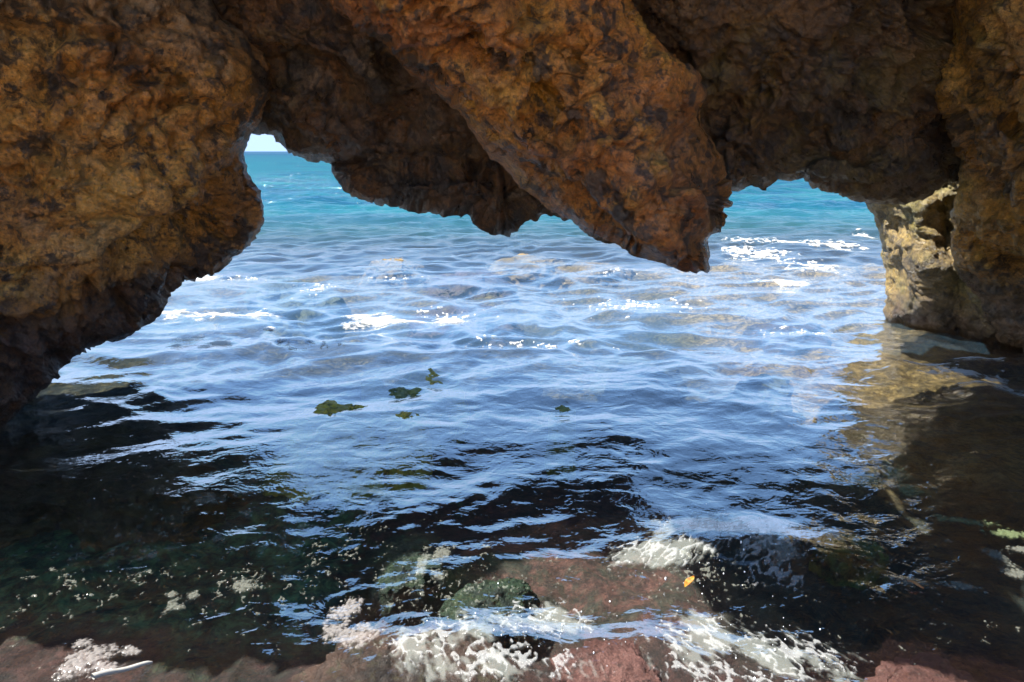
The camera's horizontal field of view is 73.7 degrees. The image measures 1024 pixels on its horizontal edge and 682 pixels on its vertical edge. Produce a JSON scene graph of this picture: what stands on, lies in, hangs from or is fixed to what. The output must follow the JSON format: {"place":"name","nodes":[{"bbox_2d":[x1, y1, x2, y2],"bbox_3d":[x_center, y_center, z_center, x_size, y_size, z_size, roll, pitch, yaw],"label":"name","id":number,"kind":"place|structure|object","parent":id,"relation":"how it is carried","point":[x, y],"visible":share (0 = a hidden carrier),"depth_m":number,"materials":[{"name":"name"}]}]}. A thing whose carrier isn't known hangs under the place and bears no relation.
{"place":"outdoors","nodes":[
{"label":"outdoors","id":0,"kind":"place"},
{"bbox_2d":[167,336,203,346],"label":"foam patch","id":1,"kind":"object","parent":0,"point":[175,345],"visible":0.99,"depth_m":5.14,"materials":[{"name":"blue liquid"}]},
{"bbox_2d":[200,340,229,346],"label":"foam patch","id":2,"kind":"object","parent":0,"point":[220,342],"visible":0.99,"depth_m":5.05,"materials":[{"name":"liquid"}]},
{"bbox_2d":[245,134,286,150],"label":"sky","id":3,"kind":"structure","parent":0,"point":[264,142],"materials":[{"name":"white"}]},
{"bbox_2d":[0,225,1023,681],"bbox_3d":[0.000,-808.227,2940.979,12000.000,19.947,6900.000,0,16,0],"label":"seabed","id":4,"kind":"structure","parent":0,"point":[262,599],"depth_m":3.40,"materials":[{"name":"blue liquid"}]},
{"bbox_2d":[0,416,242,548],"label":"sunken rock","id":5,"kind":"object","parent":4,"relation":"on","point":[31,520],"visible":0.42,"depth_m":3.31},
{"bbox_2d":[0,0,272,428],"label":"boulder","id":6,"kind":"object","parent":4,"relation":"on","point":[130,197],"visible":0.99,"depth_m":3.10,"materials":[{"name":"stone"}]},
{"bbox_2d":[212,0,488,164],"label":"rock ledge","id":7,"kind":"object","parent":6,"relation":"on","point":[343,90],"visible":0.56,"depth_m":3.76,"materials":[{"name":"brown stone"}]},
{"bbox_2d":[331,150,612,243],"bbox_3d":[-0.111,-1.159,4.228,2.127,1.253,0.774,0,16,0],"label":"rock block","id":8,"kind":"object","parent":7,"relation":"attached to","point":[489,195],"visible":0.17,"depth_m":4.16,"materials":[{"name":"brown stone"}]},
{"bbox_2d":[329,0,732,273],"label":"rock slab","id":9,"kind":"object","parent":7,"relation":"attached to","point":[584,115],"visible":1,"depth_m":2.81,"materials":[{"name":"orange stone"}]},
{"bbox_2d":[75,445,227,552],"bbox_3d":[-1.792,0.869,3.381,0.802,0.643,0.713,0,16,0],"label":"sunken rock","id":10,"kind":"object","parent":4,"relation":"on","point":[144,514],"visible":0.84,"depth_m":3.20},
{"bbox_2d":[244,278,306,312],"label":"sunken rock","id":11,"kind":"object","parent":4,"relation":"on","point":[276,287],"visible":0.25,"depth_m":7.77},
{"bbox_2d":[261,293,352,343],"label":"sunken rock","id":12,"kind":"object","parent":4,"relation":"on","point":[304,315],"visible":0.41,"depth_m":6.79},
{"bbox_2d":[260,400,394,504],"bbox_3d":[-0.975,0.694,3.905,0.994,0.682,0.828,0,16,0],"label":"sunken rock","id":13,"kind":"object","parent":4,"relation":"on","point":[343,474],"visible":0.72,"depth_m":3.69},
{"bbox_2d":[356,257,425,288],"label":"sunken rock","id":14,"kind":"object","parent":4,"relation":"on","point":[416,281],"visible":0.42,"depth_m":8.82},
{"bbox_2d":[291,620,513,681],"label":"sunken rock","id":15,"kind":"object","parent":4,"relation":"on","point":[383,651],"visible":1,"depth_m":2.17,"materials":[{"name":"stone"}]},
{"bbox_2d":[345,539,459,626],"bbox_3d":[-0.453,1.153,2.879,0.508,0.596,0.488,0,16,0],"label":"sunken rock","id":16,"kind":"object","parent":4,"relation":"on","point":[400,583],"visible":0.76,"depth_m":2.74,"materials":[{"name":"green stone"}]},
{"bbox_2d":[384,411,434,495],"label":"sunken rock","id":17,"kind":"object","parent":4,"relation":"on","point":[417,470],"visible":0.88,"depth_m":3.71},
{"bbox_2d":[364,384,456,452],"bbox_3d":[-0.643,0.583,4.276,0.704,0.625,0.673,0,16,0],"label":"sunken rock","id":18,"kind":"object","parent":4,"relation":"on","point":[441,436],"visible":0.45,"depth_m":4.13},
{"bbox_2d":[395,368,469,445],"bbox_3d":[-0.559,0.485,4.515,0.642,0.612,0.662,14,21,41],"label":"sunken rock","id":19,"kind":"object","parent":4,"relation":"on","point":[425,378],"visible":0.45,"depth_m":4.39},
{"bbox_2d":[406,303,523,350],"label":"sunken rock","id":20,"kind":"object","parent":4,"relation":"on","point":[503,329],"visible":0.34,"depth_m":6.45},
{"bbox_2d":[422,269,519,302],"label":"sunken rock","id":21,"kind":"object","parent":4,"relation":"on","point":[454,291],"visible":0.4,"depth_m":8.00,"materials":[{"name":"stone"}]},
{"bbox_2d":[437,578,542,656],"bbox_3d":[-0.100,1.232,2.687,0.625,0.623,0.395,-8,17,-25],"label":"sunken rock","id":22,"kind":"object","parent":4,"relation":"on","point":[508,599],"visible":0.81,"depth_m":2.56,"materials":[{"name":"green stone"}]},
{"bbox_2d":[465,373,546,447],"bbox_3d":[-0.031,0.526,4.608,0.663,0.602,0.681,0,16,0],"label":"sunken rock","id":23,"kind":"object","parent":4,"relation":"on","point":[527,399],"visible":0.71,"depth_m":4.41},
{"bbox_2d":[486,253,569,293],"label":"sunken rock","id":24,"kind":"object","parent":4,"relation":"on","point":[528,277],"visible":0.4,"depth_m":9.10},
{"bbox_2d":[544,405,576,479],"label":"sunken rock","id":25,"kind":"object","parent":4,"relation":"on","point":[559,448],"visible":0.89,"depth_m":3.87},
{"bbox_2d":[560,261,635,288],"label":"sunken rock","id":26,"kind":"object","parent":4,"relation":"on","point":[624,274],"visible":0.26,"depth_m":8.94,"materials":[{"name":"grey stone"}]},
{"bbox_2d":[549,638,661,681],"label":"sunken rock","id":27,"kind":"object","parent":4,"relation":"on","point":[616,660],"visible":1,"depth_m":1.97,"materials":[{"name":"stone"}]},
{"bbox_2d":[589,355,689,416],"bbox_3d":[0.989,0.464,5.232,0.927,0.656,1.080,0,16,0],"label":"sunken rock","id":28,"kind":"object","parent":4,"relation":"on","point":[642,398],"visible":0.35,"depth_m":4.96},
{"bbox_2d":[725,374,793,433],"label":"sunken rock","id":29,"kind":"object","parent":4,"relation":"on","point":[744,411],"visible":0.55,"depth_m":4.43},
{"bbox_2d":[735,317,831,355],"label":"sunken rock","id":30,"kind":"object","parent":4,"relation":"on","point":[752,344],"visible":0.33,"depth_m":5.91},
{"bbox_2d":[808,533,889,590],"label":"sunken rock","id":31,"kind":"object","parent":4,"relation":"on","point":[833,565],"visible":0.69,"depth_m":2.91,"materials":[{"name":"green stone"}]},
{"bbox_2d":[826,651,976,681],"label":"sunken rock","id":32,"kind":"object","parent":4,"relation":"on","point":[925,666],"visible":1,"depth_m":2.20,"materials":[{"name":"red stone"}]},
{"bbox_2d":[866,183,1023,354],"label":"rock pillar","id":33,"kind":"object","parent":4,"relation":"on","point":[927,288],"visible":0.36,"depth_m":5.17,"materials":[{"name":"stone"}]},
{"bbox_2d":[934,0,1023,349],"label":"rock wall","id":34,"kind":"structure","parent":4,"relation":"on","point":[979,95],"depth_m":3.67,"materials":[{"name":"stone"}]},
{"bbox_2d":[632,0,960,204],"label":"rock overhang","id":35,"kind":"object","parent":34,"relation":"attached to","point":[832,96],"visible":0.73,"depth_m":3.59,"materials":[{"name":"brown stone"}]},
{"bbox_2d":[0,151,1023,648],"bbox_3d":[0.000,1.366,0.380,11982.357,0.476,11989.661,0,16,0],"label":"sea","id":36,"kind":"structure","parent":0,"point":[300,193],"depth_m":5.43,"materials":[{"name":"liquid"}]},
{"bbox_2d":[91,661,152,678],"bbox_3d":[-1.068,0.899,1.875,0.018,0.066,0.150,12,20,37],"label":"driftwood stick","id":37,"kind":"object","parent":36,"relation":"on","point":[99,674],"visible":1,"depth_m":1.86,"materials":[{"name":"white wood"}]},
{"bbox_2d":[196,275,214,280],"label":"foam patch","id":38,"kind":"object","parent":36,"relation":"on","point":[206,278],"visible":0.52,"depth_m":7.69,"materials":[{"name":"white liquid"}]},
{"bbox_2d":[162,309,270,319],"bbox_3d":[-2.568,-0.223,5.936,1.240,0.078,0.512,0,16,0],"label":"foam patch","id":39,"kind":"object","parent":36,"relation":"on","point":[212,313],"visible":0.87,"depth_m":5.97,"materials":[{"name":"white liquid"}]},
{"bbox_2d":[345,313,461,328],"bbox_3d":[-0.922,-0.174,5.840,1.210,0.079,0.544,0,16,0],"label":"foam patch","id":40,"kind":"object","parent":36,"relation":"on","point":[380,320],"visible":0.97,"depth_m":5.75,"materials":[{"name":"white liquid"}]},
{"bbox_2d":[228,269,824,349],"bbox_3d":[-0.435,-0.387,6.607,6.460,0.141,3.568,0,16,0],"label":"sea foam","id":41,"kind":"object","parent":36,"relation":"on","point":[279,340],"visible":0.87,"depth_m":6.12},
{"bbox_2d":[339,495,830,680],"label":"spray drops","id":42,"kind":"object","parent":36,"relation":"on","point":[754,678],"visible":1,"depth_m":2.06,"materials":[{"name":"white liquid"}]},
{"bbox_2d":[684,576,693,587],"bbox_3d":[0.586,0.794,2.254,0.023,0.013,0.081,10,18,32],"label":"floating leaf","id":43,"kind":"object","parent":36,"relation":"on","point":[688,581],"visible":1,"depth_m":2.25,"materials":[{"name":"yellow plant"}]},
{"bbox_2d":[721,238,774,242],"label":"foam patch","id":44,"kind":"object","parent":36,"relation":"on","point":[751,239],"visible":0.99,"depth_m":10.80,"materials":[{"name":"white liquid"}]},
{"bbox_2d":[722,246,790,260],"bbox_3d":[3.457,-1.220,9.479,1.158,0.081,1.251,3,16,12],"label":"foam patch","id":45,"kind":"object","parent":36,"relation":"on","point":[762,253],"visible":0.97,"depth_m":9.44,"materials":[{"name":"white liquid"}]},
{"bbox_2d":[753,279,807,286],"bbox_3d":[2.933,-0.643,7.458,0.630,0.073,0.510,0,16,0],"label":"foam patch","id":46,"kind":"object","parent":36,"relation":"on","point":[780,282],"visible":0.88,"depth_m":7.38,"materials":[{"name":"white liquid"}]},
{"bbox_2d":[759,237,818,243],"bbox_3d":[4.315,-1.538,10.557,0.980,0.077,0.930,0,16,0],"label":"foam patch","id":47,"kind":"object","parent":36,"relation":"on","point":[788,241],"visible":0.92,"depth_m":10.45,"materials":[{"name":"white liquid"}]},
{"bbox_2d":[785,258,838,272],"bbox_3d":[3.757,-0.955,8.589,0.733,0.057,1.171,6,16,19],"label":"foam patch","id":48,"kind":"object","parent":36,"relation":"on","point":[814,265],"visible":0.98,"depth_m":8.41,"materials":[{"name":"white liquid"}]},
{"bbox_2d":[808,240,868,250],"bbox_3d":[4.713,-1.430,10.171,0.810,0.083,1.014,-5,16,-18],"label":"foam patch","id":49,"kind":"object","parent":36,"relation":"on","point":[839,245],"visible":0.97,"depth_m":10.03,"materials":[{"name":"white liquid"}]},
{"bbox_2d":[907,580,923,588],"bbox_3d":[1.348,0.812,2.281,0.050,0.013,0.016,14,21,41],"label":"floating leaf","id":50,"kind":"object","parent":36,"relation":"on","point":[916,583],"visible":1,"depth_m":2.28,"materials":[{"name":"brown plant"}]},
{"bbox_2d":[898,359,948,365],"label":"foam patch","id":51,"kind":"object","parent":36,"relation":"on","point":[929,364],"visible":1,"depth_m":4.62,"materials":[{"name":"grey liquid"}]},
{"bbox_2d":[920,364,1007,383],"bbox_3d":[2.978,0.219,4.477,0.714,0.092,0.250,0,16,0],"label":"foam patch","id":52,"kind":"object","parent":36,"relation":"on","point":[968,372],"visible":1,"depth_m":4.44,"materials":[{"name":"liquid"}]},
{"bbox_2d":[954,356,1005,360],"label":"foam patch","id":53,"kind":"object","parent":36,"relation":"on","point":[969,357],"visible":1,"depth_m":4.69,"materials":[{"name":"liquid"}]},
{"bbox_2d":[959,380,1023,395],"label":"foam patch","id":54,"kind":"object","parent":36,"relation":"on","point":[1001,386],"visible":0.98,"depth_m":4.24,"materials":[{"name":"liquid"}]}
]}

